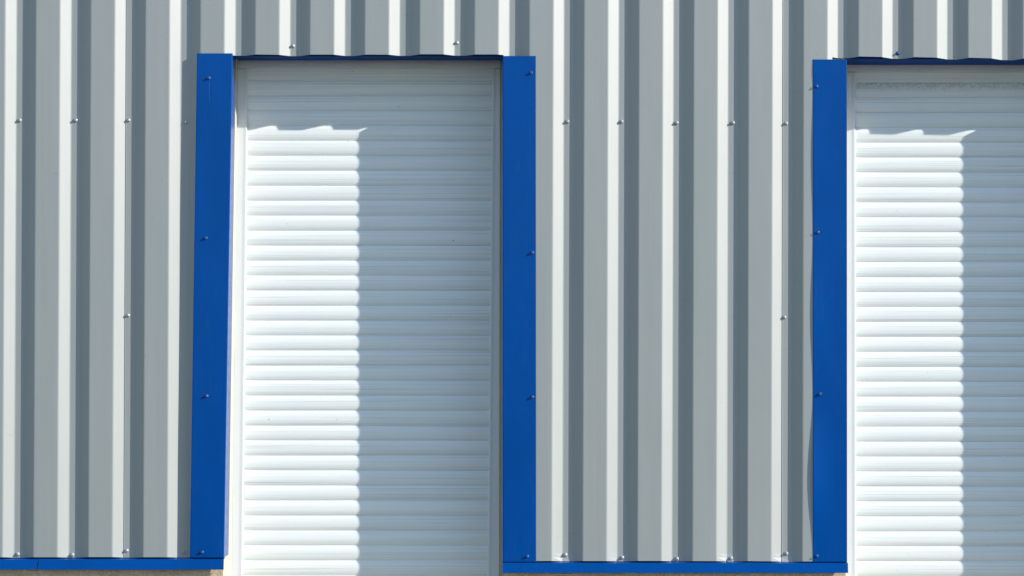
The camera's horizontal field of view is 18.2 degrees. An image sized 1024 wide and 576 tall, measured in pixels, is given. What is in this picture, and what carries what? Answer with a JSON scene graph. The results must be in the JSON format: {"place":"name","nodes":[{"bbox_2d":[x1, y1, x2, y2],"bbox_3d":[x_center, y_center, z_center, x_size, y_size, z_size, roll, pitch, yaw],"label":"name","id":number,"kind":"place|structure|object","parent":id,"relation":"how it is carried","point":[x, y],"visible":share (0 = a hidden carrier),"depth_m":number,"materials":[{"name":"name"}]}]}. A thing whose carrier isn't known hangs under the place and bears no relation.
{"place":"outdoors","nodes":[
{"label":"outdoors","id":0,"kind":"place"},
{"label":"ground","id":1,"kind":"structure","parent":0,"visible":0},
{"bbox_2d":[0,55,845,575],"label":"masonry wall","id":2,"kind":"structure","parent":1,"relation":"on","point":[226,571],"depth_m":12.18,"materials":[{"name":"beige paint"}]},
{"bbox_2d":[0,557,39,569],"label":"bottom flashing","id":3,"kind":"object","parent":2,"relation":"attached to","point":[10,563],"visible":1,"depth_m":11.98,"materials":[{"name":"blue paint"}]},
{"bbox_2d":[38,557,224,569],"bbox_3d":[-1.427,1.029,12.003,0.694,0.050,0.051,0,0,0],"label":"bottom flashing","id":4,"kind":"object","parent":2,"relation":"attached to","point":[112,563],"visible":1,"depth_m":11.98,"materials":[{"name":"blue paint"}]},
{"bbox_2d":[190,53,235,557],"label":"jamb trim","id":5,"kind":"structure","parent":2,"relation":"attached to","point":[213,285],"depth_m":11.99,"materials":[{"name":"blue paint"}]},
{"bbox_2d":[232,60,499,575],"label":"roller shutter","id":6,"kind":"object","parent":2,"relation":"attached to","point":[366,434],"visible":0.99,"depth_m":12.24,"materials":[{"name":"white plastic"}]},
{"bbox_2d":[233,54,501,59],"bbox_3d":[-0.542,-0.881,12.134,1.010,0.023,0.212,0,0,0],"label":"lintel flashing","id":7,"kind":"object","parent":2,"relation":"attached to","point":[391,57],"visible":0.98,"depth_m":12.09,"materials":[{"name":"blue paint"}]},
{"bbox_2d":[0,0,1023,561],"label":"cladding wall","id":8,"kind":"structure","parent":2,"relation":"attached to","point":[674,280],"depth_m":12.00,"materials":[{"name":"grey metal"}]},
{"bbox_2d":[503,56,535,561],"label":"jamb trim","id":9,"kind":"structure","parent":2,"relation":"attached to","point":[519,308],"depth_m":11.99,"materials":[{"name":"blue paint"}]},
{"bbox_2d":[503,561,847,572],"bbox_3d":[0.612,1.042,12.003,1.293,0.048,0.051,0,0,0],"label":"bottom flashing","id":10,"kind":"object","parent":2,"relation":"attached to","point":[668,567],"visible":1,"depth_m":11.98,"materials":[{"name":"blue paint"}]},
{"bbox_2d":[813,59,846,561],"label":"jamb trim","id":11,"kind":"structure","parent":2,"relation":"attached to","point":[829,310],"depth_m":11.99,"materials":[{"name":"blue paint"}]},
{"bbox_2d":[846,65,1023,575],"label":"roller shutter","id":12,"kind":"object","parent":2,"relation":"attached to","point":[935,320],"visible":0.98,"depth_m":12.24,"materials":[{"name":"white plastic"}]},
{"bbox_2d":[846,56,1023,64],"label":"lintel flashing","id":13,"kind":"object","parent":2,"relation":"attached to","point":[860,60],"visible":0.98,"depth_m":12.11,"materials":[{"name":"blue paint"}]}
]}

